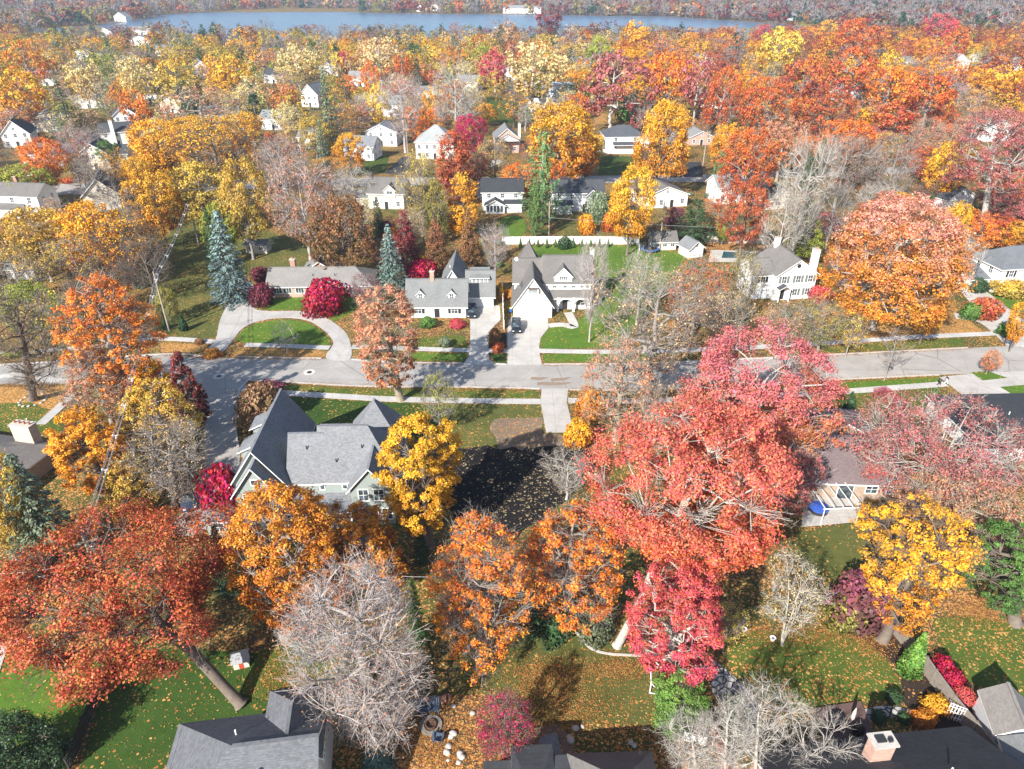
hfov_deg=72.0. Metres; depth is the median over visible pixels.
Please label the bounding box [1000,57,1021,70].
house
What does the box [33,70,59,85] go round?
wooded house
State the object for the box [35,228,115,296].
thin leaved tree
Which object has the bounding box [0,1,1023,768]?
ground
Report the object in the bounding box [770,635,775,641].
planter
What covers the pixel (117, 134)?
chimney house
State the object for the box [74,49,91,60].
wooded house
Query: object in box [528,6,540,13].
waterside block
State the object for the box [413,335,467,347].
lawn
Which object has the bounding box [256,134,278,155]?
bare tree
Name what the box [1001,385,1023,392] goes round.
lawn
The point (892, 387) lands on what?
sidewalk
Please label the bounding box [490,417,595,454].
bare dirt
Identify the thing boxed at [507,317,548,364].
driveway
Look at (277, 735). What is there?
hip roof house
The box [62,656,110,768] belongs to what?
slat fence
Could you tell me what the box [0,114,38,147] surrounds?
steep gable house
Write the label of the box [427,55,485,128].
bare tree
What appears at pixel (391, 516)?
window
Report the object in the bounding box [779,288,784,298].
door
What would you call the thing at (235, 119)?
thin leaved tree
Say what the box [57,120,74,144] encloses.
pine tree
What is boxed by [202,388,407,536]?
corner house
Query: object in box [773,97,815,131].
maple tree
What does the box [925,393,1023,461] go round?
flat roof house
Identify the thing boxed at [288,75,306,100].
thin leaved tree
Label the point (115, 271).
bare tree
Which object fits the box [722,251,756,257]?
pool
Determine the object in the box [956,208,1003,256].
oak tree
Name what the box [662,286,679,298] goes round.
shrub
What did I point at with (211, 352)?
shrub
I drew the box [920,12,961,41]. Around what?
maple tree
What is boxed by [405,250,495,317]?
dormer cottage
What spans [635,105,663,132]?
bare tree
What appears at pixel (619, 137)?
hip roof villa
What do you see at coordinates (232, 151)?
spruce tree
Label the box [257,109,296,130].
hidden white house
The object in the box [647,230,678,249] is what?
garden shed
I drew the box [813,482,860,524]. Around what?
pergola
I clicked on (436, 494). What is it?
maple tree
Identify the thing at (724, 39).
woods
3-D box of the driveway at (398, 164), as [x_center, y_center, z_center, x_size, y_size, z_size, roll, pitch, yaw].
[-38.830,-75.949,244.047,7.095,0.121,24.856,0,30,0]
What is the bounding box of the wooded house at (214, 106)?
[197,105,230,124]
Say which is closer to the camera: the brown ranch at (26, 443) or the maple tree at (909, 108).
the brown ranch at (26, 443)
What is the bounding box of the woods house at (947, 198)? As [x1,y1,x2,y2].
[918,180,976,211]
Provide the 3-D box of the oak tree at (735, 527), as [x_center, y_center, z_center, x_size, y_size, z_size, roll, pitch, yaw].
[15.031,13.672,64.186,19.194,27.829,16.000,0,30,0]
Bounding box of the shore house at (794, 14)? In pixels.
[781,13,796,19]
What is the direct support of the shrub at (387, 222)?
on the ground at (746, 589)
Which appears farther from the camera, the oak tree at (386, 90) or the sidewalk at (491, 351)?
the oak tree at (386, 90)
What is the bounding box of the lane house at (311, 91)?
[301,81,328,106]
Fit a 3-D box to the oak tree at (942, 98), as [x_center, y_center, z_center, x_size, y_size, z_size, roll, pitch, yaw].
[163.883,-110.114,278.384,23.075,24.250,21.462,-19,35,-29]
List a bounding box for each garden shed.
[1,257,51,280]
[242,239,272,253]
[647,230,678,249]
[677,235,705,257]
[972,682,1023,743]
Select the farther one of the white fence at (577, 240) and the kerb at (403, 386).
the white fence at (577, 240)
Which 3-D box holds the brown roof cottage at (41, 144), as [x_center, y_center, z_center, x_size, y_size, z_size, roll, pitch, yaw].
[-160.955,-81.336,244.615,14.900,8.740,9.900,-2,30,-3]
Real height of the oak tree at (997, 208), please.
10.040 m
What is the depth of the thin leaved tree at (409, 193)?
165.68 m
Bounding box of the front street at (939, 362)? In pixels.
[0,346,1023,388]
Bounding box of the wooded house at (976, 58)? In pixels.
[968,53,990,65]
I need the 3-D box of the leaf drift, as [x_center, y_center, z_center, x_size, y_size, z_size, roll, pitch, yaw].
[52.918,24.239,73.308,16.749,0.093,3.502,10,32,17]
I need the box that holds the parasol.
[850,707,856,723]
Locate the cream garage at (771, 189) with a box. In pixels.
[751,181,789,209]
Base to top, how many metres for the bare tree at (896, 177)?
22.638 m
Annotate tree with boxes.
[0,38,56,90]
[0,67,48,122]
[0,107,30,128]
[0,109,34,126]
[0,139,16,169]
[0,163,56,186]
[0,205,87,281]
[0,228,17,261]
[0,239,53,307]
[0,277,63,339]
[0,285,69,404]
[0,450,46,557]
[0,453,97,594]
[0,492,247,712]
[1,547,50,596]
[10,70,42,101]
[10,281,91,364]
[11,97,31,109]
[12,135,69,186]
[16,197,86,243]
[23,82,49,95]
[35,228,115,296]
[36,111,75,137]
[39,95,57,108]
[42,404,138,497]
[43,269,167,423]
[46,89,62,100]
[46,100,85,131]
[48,70,68,87]
[48,115,66,141]
[49,199,149,274]
[51,344,137,425]
[53,72,75,99]
[53,120,95,184]
[54,81,85,140]
[54,85,69,102]
[55,274,101,318]
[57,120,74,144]
[58,59,102,109]
[63,71,96,93]
[63,153,94,179]
[65,95,87,107]
[65,109,102,131]
[66,152,121,200]
[72,121,111,149]
[72,262,140,304]
[76,214,152,288]
[86,182,147,243]
[87,80,112,104]
[88,95,124,121]
[92,139,118,161]
[96,145,151,189]
[96,452,163,524]
[98,59,114,102]
[101,72,119,87]
[106,81,129,110]
[107,404,225,509]
[110,227,176,296]
[112,219,169,271]
[113,377,206,465]
[114,56,163,96]
[114,69,141,91]
[115,87,153,133]
[119,156,154,193]
[119,169,187,247]
[123,118,188,180]
[125,358,178,421]
[134,131,163,161]
[147,58,199,116]
[147,109,172,144]
[148,157,237,230]
[149,79,237,131]
[151,286,180,321]
[153,148,182,171]
[154,101,169,119]
[154,109,271,185]
[159,68,184,86]
[160,79,195,94]
[162,114,220,156]
[168,350,213,426]
[175,148,214,174]
[197,54,230,92]
[198,200,238,254]
[202,131,233,166]
[203,76,218,93]
[203,207,221,271]
[205,210,254,310]
[206,52,259,90]
[208,526,244,601]
[213,154,273,259]
[216,88,234,109]
[216,110,264,159]
[218,478,348,633]
[221,91,257,117]
[225,108,253,141]
[227,136,239,167]
[233,83,260,102]
[243,162,279,192]
[247,128,309,209]
[253,81,275,109]
[255,71,268,86]
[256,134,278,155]
[257,139,282,164]
[259,93,266,112]
[260,147,338,259]
[266,92,291,108]
[267,541,439,758]
[268,318,302,352]
[270,101,298,128]
[272,42,320,91]
[274,66,296,85]
[274,71,298,94]
[274,106,306,142]
[284,84,297,105]
[285,159,321,192]
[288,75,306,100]
[297,115,337,158]
[299,191,377,269]
[305,155,348,185]
[308,501,410,595]
[314,118,330,167]
[317,67,343,154]
[318,182,358,229]
[319,189,378,252]
[320,74,340,95]
[321,86,348,109]
[322,98,360,135]
[328,162,373,196]
[330,131,366,175]
[333,68,354,104]
[334,74,360,102]
[335,51,358,74]
[338,101,364,121]
[345,281,421,402]
[350,86,368,100]
[350,93,369,118]
[350,271,382,306]
[355,235,388,275]
[356,36,405,86]
[356,72,378,86]
[356,102,380,125]
[357,92,368,105]
[358,58,379,93]
[360,741,397,768]
[366,81,393,123]
[370,66,431,152]
[370,197,386,239]
[371,410,464,548]
[372,85,396,94]
[376,224,407,295]
[381,225,405,254]
[386,72,403,91]
[390,79,415,97]
[391,207,421,272]
[393,52,409,77]
[393,73,411,92]
[393,99,417,128]
[393,143,439,241]
[397,207,428,243]
[401,106,425,133]
[405,578,432,656]
[406,95,430,115]
[407,117,432,141]
[409,85,425,104]
[410,58,425,89]
[411,192,454,217]
[412,523,432,566]
[413,90,437,122]
[414,175,449,236]
[418,367,460,424]
[421,68,445,83]
[422,498,546,690]
[423,218,452,274]
[425,105,448,126]
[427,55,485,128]
[431,99,453,125]
[434,84,463,116]
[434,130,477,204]
[444,171,479,235]
[445,150,489,184]
[449,79,466,91]
[451,113,486,154]
[452,119,476,143]
[453,88,480,106]
[456,209,485,266]
[461,127,483,153]
[463,43,489,73]
[464,156,493,178]
[473,103,499,122]
[473,684,537,762]
[474,136,512,177]
[479,43,508,91]
[479,220,510,269]
[491,19,525,49]
[495,25,505,58]
[495,89,529,128]
[500,161,539,196]
[502,164,528,182]
[504,41,570,111]
[504,79,523,100]
[511,102,534,130]
[515,494,627,636]
[516,138,547,162]
[518,127,571,226]
[524,182,549,235]
[526,99,599,178]
[527,97,558,121]
[530,161,564,195]
[534,10,564,30]
[536,441,589,499]
[541,113,569,142]
[559,89,574,105]
[564,135,603,178]
[566,92,588,110]
[571,132,604,159]
[573,63,592,76]
[573,391,804,649]
[576,223,613,341]
[576,332,669,444]
[578,49,665,127]
[582,190,609,224]
[583,34,612,63]
[587,261,720,396]
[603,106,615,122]
[603,162,660,255]
[608,245,667,324]
[617,70,638,91]
[618,20,654,48]
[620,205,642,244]
[621,77,648,99]
[623,548,726,700]
[629,95,690,179]
[630,109,645,129]
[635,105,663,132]
[636,379,687,460]
[641,64,672,86]
[644,703,730,768]
[647,50,696,103]
[648,77,677,97]
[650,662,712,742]
[653,84,675,106]
[659,127,691,154]
[662,65,680,82]
[663,206,685,231]
[665,110,695,135]
[665,248,733,333]
[669,315,856,488]
[670,198,718,244]
[675,105,690,128]
[678,51,718,124]
[688,85,711,116]
[689,687,757,768]
[692,109,721,131]
[697,76,713,91]
[699,283,757,357]
[700,66,717,81]
[701,194,728,232]
[702,65,748,143]
[707,122,752,168]
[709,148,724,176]
[710,669,812,768]
[713,181,772,257]
[714,124,783,214]
[715,222,734,244]
[717,83,737,108]
[717,110,737,124]
[718,600,749,652]
[724,69,748,81]
[725,245,766,325]
[730,98,757,124]
[738,75,800,151]
[741,139,772,178]
[741,432,832,526]
[744,125,777,153]
[753,24,772,43]
[753,297,814,356]
[754,25,804,77]
[754,541,835,646]
[756,103,775,127]
[756,169,816,252]
[757,114,817,181]
[757,685,867,768]
[761,61,784,86]
[766,135,807,165]
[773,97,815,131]
[775,101,824,134]
[775,117,848,252]
[776,55,838,103]
[784,216,824,257]
[786,25,802,35]
[787,90,860,144]
[790,293,853,352]
[792,188,814,240]
[796,78,822,103]
[798,150,817,189]
[801,134,821,160]
[804,174,857,252]
[806,137,829,174]
[811,80,828,106]
[812,84,835,100]
[814,189,978,330]
[815,19,842,37]
[815,130,892,211]
[819,117,879,166]
[821,243,864,288]
[822,45,886,109]
[829,17,886,54]
[832,135,891,190]
[834,307,871,356]
[835,61,858,82]
[837,107,856,123]
[838,103,860,121]
[843,386,1023,510]
[845,482,1001,645]
[847,222,894,261]
[853,96,887,121]
[853,179,901,208]
[855,186,926,226]
[857,106,892,129]
[858,130,925,197]
[859,124,881,141]
[861,64,926,107]
[863,220,933,274]
[867,131,905,156]
[869,101,922,138]
[870,212,935,274]
[873,129,893,150]
[873,461,1023,573]
[876,49,904,81]
[876,92,896,111]
[877,326,915,380]
[888,97,920,126]
[892,73,959,135]
[893,141,926,175]
[902,65,931,88]
[903,116,948,159]
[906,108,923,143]
[906,180,939,202]
[908,145,966,179]
[910,292,945,343]
[912,249,953,294]
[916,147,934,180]
[917,103,944,124]
[917,194,934,237]
[918,86,950,106]
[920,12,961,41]
[921,137,977,193]
[926,232,991,292]
[930,105,952,126]
[930,118,952,139]
[935,65,960,84]
[936,104,1023,226]
[937,21,970,56]
[937,71,966,92]
[940,123,966,142]
[940,199,974,253]
[942,110,963,126]
[948,81,970,105]
[950,93,991,123]
[950,114,978,138]
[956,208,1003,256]
[960,518,1023,628]
[962,106,992,130]
[963,72,993,96]
[964,86,994,113]
[966,213,1019,248]
[969,41,993,74]
[977,72,1008,101]
[978,187,1017,221]
[979,102,998,116]
[979,350,1003,373]
[984,64,1023,108]
[991,93,1023,118]
[998,220,1023,247]
[1000,170,1023,205]
[1001,197,1023,231]
[1005,68,1023,80]
[1005,301,1023,351]
[1008,84,1023,100]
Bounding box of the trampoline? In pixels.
[641,245,658,251]
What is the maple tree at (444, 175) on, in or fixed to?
on the ground at (746, 589)
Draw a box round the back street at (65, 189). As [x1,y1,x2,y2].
[54,164,1019,193]
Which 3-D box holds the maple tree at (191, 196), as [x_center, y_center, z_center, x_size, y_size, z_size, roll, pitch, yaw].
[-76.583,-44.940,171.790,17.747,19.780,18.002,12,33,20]
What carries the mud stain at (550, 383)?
on the front street at (939, 362)
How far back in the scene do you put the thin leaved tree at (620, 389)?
95.01 m
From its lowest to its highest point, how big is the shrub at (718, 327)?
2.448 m
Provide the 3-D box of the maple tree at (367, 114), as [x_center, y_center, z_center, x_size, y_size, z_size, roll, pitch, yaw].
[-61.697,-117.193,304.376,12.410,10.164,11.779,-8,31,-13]
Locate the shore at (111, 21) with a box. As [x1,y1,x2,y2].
[14,13,901,23]
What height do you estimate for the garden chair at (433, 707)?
1.066 m
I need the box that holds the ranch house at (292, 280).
[265,254,377,297]
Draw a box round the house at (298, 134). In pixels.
[296,127,336,148]
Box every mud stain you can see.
[531,377,547,379]
[537,382,571,384]
[551,377,570,381]
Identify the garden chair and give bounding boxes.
[413,698,428,716]
[428,695,439,713]
[431,730,444,744]
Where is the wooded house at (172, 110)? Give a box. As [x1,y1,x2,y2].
[160,92,193,113]
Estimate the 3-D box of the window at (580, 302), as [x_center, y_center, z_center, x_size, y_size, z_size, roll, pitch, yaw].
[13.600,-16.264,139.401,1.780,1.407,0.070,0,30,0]
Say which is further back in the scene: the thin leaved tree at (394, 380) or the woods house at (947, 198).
the woods house at (947, 198)
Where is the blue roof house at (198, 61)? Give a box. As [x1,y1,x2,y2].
[191,58,204,75]
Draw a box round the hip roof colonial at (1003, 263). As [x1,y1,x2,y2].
[952,245,1023,292]
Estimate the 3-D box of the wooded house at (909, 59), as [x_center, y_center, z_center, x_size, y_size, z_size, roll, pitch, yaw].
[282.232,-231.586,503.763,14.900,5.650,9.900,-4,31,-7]
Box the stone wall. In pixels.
[423,694,449,704]
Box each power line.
[80,273,158,536]
[156,201,189,273]
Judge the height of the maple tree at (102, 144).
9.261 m
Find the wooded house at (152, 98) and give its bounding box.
[135,85,164,103]
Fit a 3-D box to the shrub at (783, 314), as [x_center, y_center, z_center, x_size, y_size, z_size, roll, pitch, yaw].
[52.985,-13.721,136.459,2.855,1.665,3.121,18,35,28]
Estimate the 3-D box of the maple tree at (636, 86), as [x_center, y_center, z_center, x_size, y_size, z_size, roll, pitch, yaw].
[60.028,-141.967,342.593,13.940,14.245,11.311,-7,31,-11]
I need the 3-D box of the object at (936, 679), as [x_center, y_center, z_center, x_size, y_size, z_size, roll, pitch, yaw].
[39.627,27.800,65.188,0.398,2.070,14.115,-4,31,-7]
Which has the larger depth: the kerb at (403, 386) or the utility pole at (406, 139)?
the utility pole at (406, 139)
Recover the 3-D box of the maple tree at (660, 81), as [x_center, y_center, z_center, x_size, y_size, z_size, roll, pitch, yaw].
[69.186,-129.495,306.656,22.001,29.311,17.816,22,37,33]
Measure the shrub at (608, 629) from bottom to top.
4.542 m
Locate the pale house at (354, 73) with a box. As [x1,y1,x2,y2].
[348,71,375,86]
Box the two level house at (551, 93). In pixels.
[528,81,576,104]
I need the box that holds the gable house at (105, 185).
[80,168,124,211]
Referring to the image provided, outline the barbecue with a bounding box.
[851,723,865,736]
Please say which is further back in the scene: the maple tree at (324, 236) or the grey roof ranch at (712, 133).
the grey roof ranch at (712, 133)
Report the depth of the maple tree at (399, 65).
388.72 m
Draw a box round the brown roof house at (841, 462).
[782,408,917,499]
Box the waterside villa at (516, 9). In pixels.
[503,5,527,12]
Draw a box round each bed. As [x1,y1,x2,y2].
[392,694,530,768]
[524,724,574,754]
[648,721,741,768]
[706,242,770,251]
[865,629,973,729]
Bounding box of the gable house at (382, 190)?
[355,176,409,208]
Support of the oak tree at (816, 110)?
on the ground at (746, 589)
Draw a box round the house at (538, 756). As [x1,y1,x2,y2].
[484,744,655,768]
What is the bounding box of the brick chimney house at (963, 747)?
[749,726,1023,768]
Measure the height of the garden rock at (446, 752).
0.284 m
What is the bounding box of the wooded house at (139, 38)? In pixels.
[129,35,151,45]
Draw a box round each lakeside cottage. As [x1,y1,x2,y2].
[97,27,115,36]
[132,26,150,33]
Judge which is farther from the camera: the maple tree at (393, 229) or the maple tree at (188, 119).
the maple tree at (188, 119)
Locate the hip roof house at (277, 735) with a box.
[166,683,333,768]
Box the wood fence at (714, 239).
[678,236,769,243]
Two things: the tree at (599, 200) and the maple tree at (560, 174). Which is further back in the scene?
the maple tree at (560, 174)
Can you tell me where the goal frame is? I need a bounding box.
[649,662,658,693]
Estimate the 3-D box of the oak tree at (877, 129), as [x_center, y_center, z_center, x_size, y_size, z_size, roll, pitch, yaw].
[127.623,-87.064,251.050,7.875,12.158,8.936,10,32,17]
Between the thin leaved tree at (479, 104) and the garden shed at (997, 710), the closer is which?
the garden shed at (997, 710)
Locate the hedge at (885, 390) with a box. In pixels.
[872,386,908,410]
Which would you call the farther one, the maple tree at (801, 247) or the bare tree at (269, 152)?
the bare tree at (269, 152)
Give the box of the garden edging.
[573,630,639,656]
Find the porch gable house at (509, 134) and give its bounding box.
[492,122,520,152]
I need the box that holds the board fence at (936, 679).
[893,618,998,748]
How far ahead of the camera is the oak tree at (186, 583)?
59.58 m
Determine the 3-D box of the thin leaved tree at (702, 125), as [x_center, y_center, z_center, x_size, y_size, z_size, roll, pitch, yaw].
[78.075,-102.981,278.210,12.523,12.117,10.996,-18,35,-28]
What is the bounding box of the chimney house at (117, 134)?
[81,119,131,143]
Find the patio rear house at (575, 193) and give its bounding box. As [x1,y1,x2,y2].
[549,179,605,213]
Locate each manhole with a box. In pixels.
[213,373,224,378]
[303,369,315,374]
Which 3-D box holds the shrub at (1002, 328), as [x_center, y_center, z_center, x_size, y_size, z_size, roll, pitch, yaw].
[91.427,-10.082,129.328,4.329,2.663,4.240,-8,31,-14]
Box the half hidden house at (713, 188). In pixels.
[705,174,747,203]
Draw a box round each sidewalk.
[0,337,214,354]
[0,373,69,383]
[240,387,540,403]
[243,343,329,349]
[351,345,469,351]
[488,349,506,352]
[539,330,1022,353]
[568,381,947,402]
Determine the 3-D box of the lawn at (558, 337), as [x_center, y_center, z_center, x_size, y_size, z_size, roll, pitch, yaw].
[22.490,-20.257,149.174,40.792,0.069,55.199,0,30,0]
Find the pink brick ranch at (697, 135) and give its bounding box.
[686,126,713,144]
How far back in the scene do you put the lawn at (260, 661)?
67.61 m
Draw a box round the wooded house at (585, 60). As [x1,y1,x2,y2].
[572,56,590,65]
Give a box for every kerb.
[0,353,201,364]
[234,380,248,446]
[236,356,321,358]
[248,379,539,389]
[351,358,461,363]
[544,347,967,364]
[570,374,938,390]
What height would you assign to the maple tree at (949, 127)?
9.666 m
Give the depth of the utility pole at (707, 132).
240.49 m
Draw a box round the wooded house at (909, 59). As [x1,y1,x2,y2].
[894,56,917,65]
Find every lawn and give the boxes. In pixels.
[0,385,82,409]
[0,402,68,431]
[0,648,99,768]
[80,630,349,768]
[154,216,320,292]
[155,284,235,338]
[160,343,205,351]
[225,347,327,356]
[234,319,329,344]
[241,635,340,699]
[247,384,536,397]
[255,288,357,321]
[291,397,441,442]
[347,156,388,173]
[410,352,467,361]
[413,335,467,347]
[437,404,543,447]
[454,624,657,723]
[483,96,539,125]
[489,333,505,348]
[491,354,505,362]
[497,216,525,236]
[522,245,692,348]
[543,354,647,362]
[558,221,627,235]
[593,113,642,123]
[598,156,667,174]
[725,631,900,708]
[787,338,963,353]
[794,523,883,580]
[807,302,981,341]
[825,376,939,389]
[825,387,942,421]
[930,617,1023,696]
[971,371,1006,379]
[988,292,1023,313]
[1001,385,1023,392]
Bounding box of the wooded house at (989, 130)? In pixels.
[968,116,1012,141]
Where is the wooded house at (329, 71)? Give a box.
[319,62,339,75]
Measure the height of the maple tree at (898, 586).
18.217 m
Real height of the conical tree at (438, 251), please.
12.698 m
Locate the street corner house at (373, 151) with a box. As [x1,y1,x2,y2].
[343,135,382,160]
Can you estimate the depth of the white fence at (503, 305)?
137.98 m
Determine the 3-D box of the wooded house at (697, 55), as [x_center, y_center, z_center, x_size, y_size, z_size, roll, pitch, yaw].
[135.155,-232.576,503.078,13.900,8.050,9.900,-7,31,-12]
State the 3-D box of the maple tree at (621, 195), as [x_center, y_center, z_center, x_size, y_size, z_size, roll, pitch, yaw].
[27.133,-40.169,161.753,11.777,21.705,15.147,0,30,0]
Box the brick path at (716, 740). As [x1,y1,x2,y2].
[701,710,732,768]
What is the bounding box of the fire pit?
[420,715,441,735]
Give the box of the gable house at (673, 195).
[630,176,689,208]
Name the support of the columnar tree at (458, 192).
on the ground at (746, 589)
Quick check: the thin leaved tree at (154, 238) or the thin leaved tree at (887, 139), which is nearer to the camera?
the thin leaved tree at (154, 238)
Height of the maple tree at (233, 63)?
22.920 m
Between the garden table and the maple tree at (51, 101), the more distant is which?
the maple tree at (51, 101)
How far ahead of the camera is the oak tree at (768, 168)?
185.37 m
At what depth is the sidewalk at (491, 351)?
124.35 m
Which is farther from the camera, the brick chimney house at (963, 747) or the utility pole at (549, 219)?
the utility pole at (549, 219)
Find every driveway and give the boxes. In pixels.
[203,284,351,360]
[384,157,411,173]
[464,305,499,363]
[474,160,500,199]
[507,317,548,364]
[541,388,571,431]
[670,162,702,176]
[831,259,862,295]
[942,371,1023,393]
[957,287,1023,346]
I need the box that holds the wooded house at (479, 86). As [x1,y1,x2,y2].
[457,74,482,90]
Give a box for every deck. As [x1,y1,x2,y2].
[708,250,760,261]
[814,701,872,739]
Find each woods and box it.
[0,0,1023,32]
[0,18,1023,131]
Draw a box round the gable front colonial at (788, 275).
[737,235,821,302]
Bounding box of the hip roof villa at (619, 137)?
[600,124,650,150]
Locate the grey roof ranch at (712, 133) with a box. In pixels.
[709,125,757,140]
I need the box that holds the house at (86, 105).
[72,89,103,108]
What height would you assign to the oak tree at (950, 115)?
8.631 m
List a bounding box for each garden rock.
[443,748,450,755]
[445,743,451,749]
[449,729,456,736]
[457,753,465,759]
[567,736,574,743]
[572,725,579,730]
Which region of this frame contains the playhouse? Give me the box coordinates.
[230,648,249,669]
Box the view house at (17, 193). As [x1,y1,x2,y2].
[0,175,60,218]
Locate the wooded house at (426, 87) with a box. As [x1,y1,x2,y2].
[412,85,435,97]
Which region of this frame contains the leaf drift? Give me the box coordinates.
[932,588,1023,620]
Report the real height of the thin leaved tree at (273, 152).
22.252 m
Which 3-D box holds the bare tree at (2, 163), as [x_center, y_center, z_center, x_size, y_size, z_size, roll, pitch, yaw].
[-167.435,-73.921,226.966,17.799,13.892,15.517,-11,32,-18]
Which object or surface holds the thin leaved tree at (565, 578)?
on the ground at (746, 589)
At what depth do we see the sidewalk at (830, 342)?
127.36 m
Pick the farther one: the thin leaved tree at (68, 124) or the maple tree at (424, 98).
the maple tree at (424, 98)
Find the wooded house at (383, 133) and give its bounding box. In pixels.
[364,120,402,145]
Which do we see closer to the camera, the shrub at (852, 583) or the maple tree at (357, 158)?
the shrub at (852, 583)
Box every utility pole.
[70,535,124,637]
[153,271,169,330]
[184,202,199,244]
[403,128,408,154]
[547,201,551,235]
[658,201,669,250]
[702,130,710,164]
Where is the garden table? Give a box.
[830,712,844,725]
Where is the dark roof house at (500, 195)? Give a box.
[480,178,523,213]
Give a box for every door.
[384,201,388,208]
[434,309,439,316]
[469,299,492,306]
[518,306,544,317]
[562,300,567,308]
[669,199,673,206]
[752,288,768,298]
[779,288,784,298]
[835,486,854,497]
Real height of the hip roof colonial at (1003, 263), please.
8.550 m
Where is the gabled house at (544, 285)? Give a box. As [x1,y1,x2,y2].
[511,241,593,317]
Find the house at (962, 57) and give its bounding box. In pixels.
[938,52,970,71]
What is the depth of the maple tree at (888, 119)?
263.83 m
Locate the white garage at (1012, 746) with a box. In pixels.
[996,734,1023,766]
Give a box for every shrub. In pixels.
[0,348,20,358]
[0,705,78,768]
[61,177,75,183]
[135,281,149,288]
[192,462,237,515]
[194,338,204,345]
[202,347,222,359]
[232,381,279,432]
[246,282,275,308]
[250,266,267,283]
[258,378,286,398]
[264,132,273,139]
[299,276,351,318]
[377,221,395,233]
[404,258,437,277]
[418,254,434,261]
[418,316,436,328]
[437,337,452,347]
[449,317,465,329]
[477,237,486,244]
[486,327,500,345]
[491,342,504,353]
[493,261,502,267]
[504,288,510,298]
[528,596,573,651]
[556,236,570,249]
[561,417,595,450]
[572,594,615,651]
[574,386,606,422]
[577,214,595,234]
[599,211,620,232]
[612,93,646,122]
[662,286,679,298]
[668,320,683,329]
[708,320,732,335]
[717,267,732,275]
[717,691,749,728]
[779,308,792,318]
[807,284,835,304]
[811,212,843,232]
[822,589,870,636]
[823,568,903,638]
[833,177,848,184]
[856,184,869,191]
[859,411,876,429]
[870,708,887,726]
[884,686,904,705]
[896,711,912,724]
[906,706,938,729]
[918,691,952,717]
[931,653,958,679]
[941,667,968,688]
[951,684,976,708]
[957,302,983,320]
[962,296,1006,321]
[967,276,990,293]
[985,279,1023,301]
[993,322,1019,336]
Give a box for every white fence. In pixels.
[502,236,638,244]
[502,281,503,325]
[598,149,633,153]
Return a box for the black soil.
[440,444,596,539]
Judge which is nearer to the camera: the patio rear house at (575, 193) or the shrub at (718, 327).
the shrub at (718, 327)
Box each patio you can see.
[539,732,561,754]
[801,497,863,526]
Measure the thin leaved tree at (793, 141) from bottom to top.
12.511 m
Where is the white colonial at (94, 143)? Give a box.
[79,137,134,169]
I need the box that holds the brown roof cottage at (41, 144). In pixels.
[19,137,75,164]
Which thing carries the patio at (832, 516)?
on the ground at (746, 589)
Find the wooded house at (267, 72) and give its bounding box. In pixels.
[262,68,284,82]
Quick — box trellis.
[944,702,967,721]
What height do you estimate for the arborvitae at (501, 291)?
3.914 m
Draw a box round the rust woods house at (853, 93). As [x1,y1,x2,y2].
[830,85,860,100]
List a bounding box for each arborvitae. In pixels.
[161,311,169,329]
[178,314,188,331]
[498,282,504,299]
[841,391,855,408]
[895,632,927,680]
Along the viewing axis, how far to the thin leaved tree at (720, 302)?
115.37 m
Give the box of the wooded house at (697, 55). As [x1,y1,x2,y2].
[694,52,713,64]
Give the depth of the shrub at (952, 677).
65.19 m
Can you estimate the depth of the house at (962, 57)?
468.65 m
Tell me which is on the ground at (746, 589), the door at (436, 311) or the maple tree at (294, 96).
the maple tree at (294, 96)
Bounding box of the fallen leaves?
[0,345,1023,768]
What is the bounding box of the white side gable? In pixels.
[368,95,409,116]
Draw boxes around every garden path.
[0,639,27,668]
[36,392,73,424]
[548,312,578,328]
[707,659,759,747]
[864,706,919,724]
[954,313,1021,346]
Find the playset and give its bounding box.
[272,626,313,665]
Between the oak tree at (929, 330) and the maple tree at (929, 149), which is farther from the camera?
the maple tree at (929, 149)
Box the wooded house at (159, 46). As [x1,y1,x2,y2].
[155,44,174,55]
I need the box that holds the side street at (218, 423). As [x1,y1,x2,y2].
[169,379,246,535]
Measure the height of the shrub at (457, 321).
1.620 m
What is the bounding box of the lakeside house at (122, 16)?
[113,12,131,21]
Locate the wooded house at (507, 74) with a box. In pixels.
[498,66,519,80]
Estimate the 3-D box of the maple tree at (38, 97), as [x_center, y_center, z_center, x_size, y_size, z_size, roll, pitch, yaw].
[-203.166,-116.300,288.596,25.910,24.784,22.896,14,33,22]
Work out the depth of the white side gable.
323.71 m
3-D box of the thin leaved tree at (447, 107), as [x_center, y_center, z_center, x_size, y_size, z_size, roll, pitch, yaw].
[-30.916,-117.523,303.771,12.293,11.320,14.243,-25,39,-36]
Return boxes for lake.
[31,12,836,40]
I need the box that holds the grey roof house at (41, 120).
[19,109,66,131]
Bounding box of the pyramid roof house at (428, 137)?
[414,124,456,158]
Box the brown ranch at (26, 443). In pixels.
[0,419,55,506]
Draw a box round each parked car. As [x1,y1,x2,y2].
[177,484,197,511]
[466,303,476,317]
[511,317,521,332]
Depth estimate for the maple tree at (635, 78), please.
371.75 m
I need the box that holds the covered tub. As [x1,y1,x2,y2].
[808,501,828,515]
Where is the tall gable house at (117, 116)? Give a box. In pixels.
[112,103,136,128]
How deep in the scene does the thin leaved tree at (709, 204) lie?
177.20 m
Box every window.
[212,523,225,532]
[273,288,282,293]
[283,288,291,293]
[295,288,304,293]
[342,484,347,489]
[357,489,369,500]
[373,489,384,500]
[382,508,393,519]
[415,309,421,313]
[451,309,457,313]
[529,289,537,292]
[576,300,584,305]
[781,276,787,283]
[791,288,797,295]
[795,275,801,282]
[804,288,809,294]
[807,275,813,281]
[864,486,878,493]
[885,487,897,494]
[988,266,993,273]
[1007,270,1014,277]

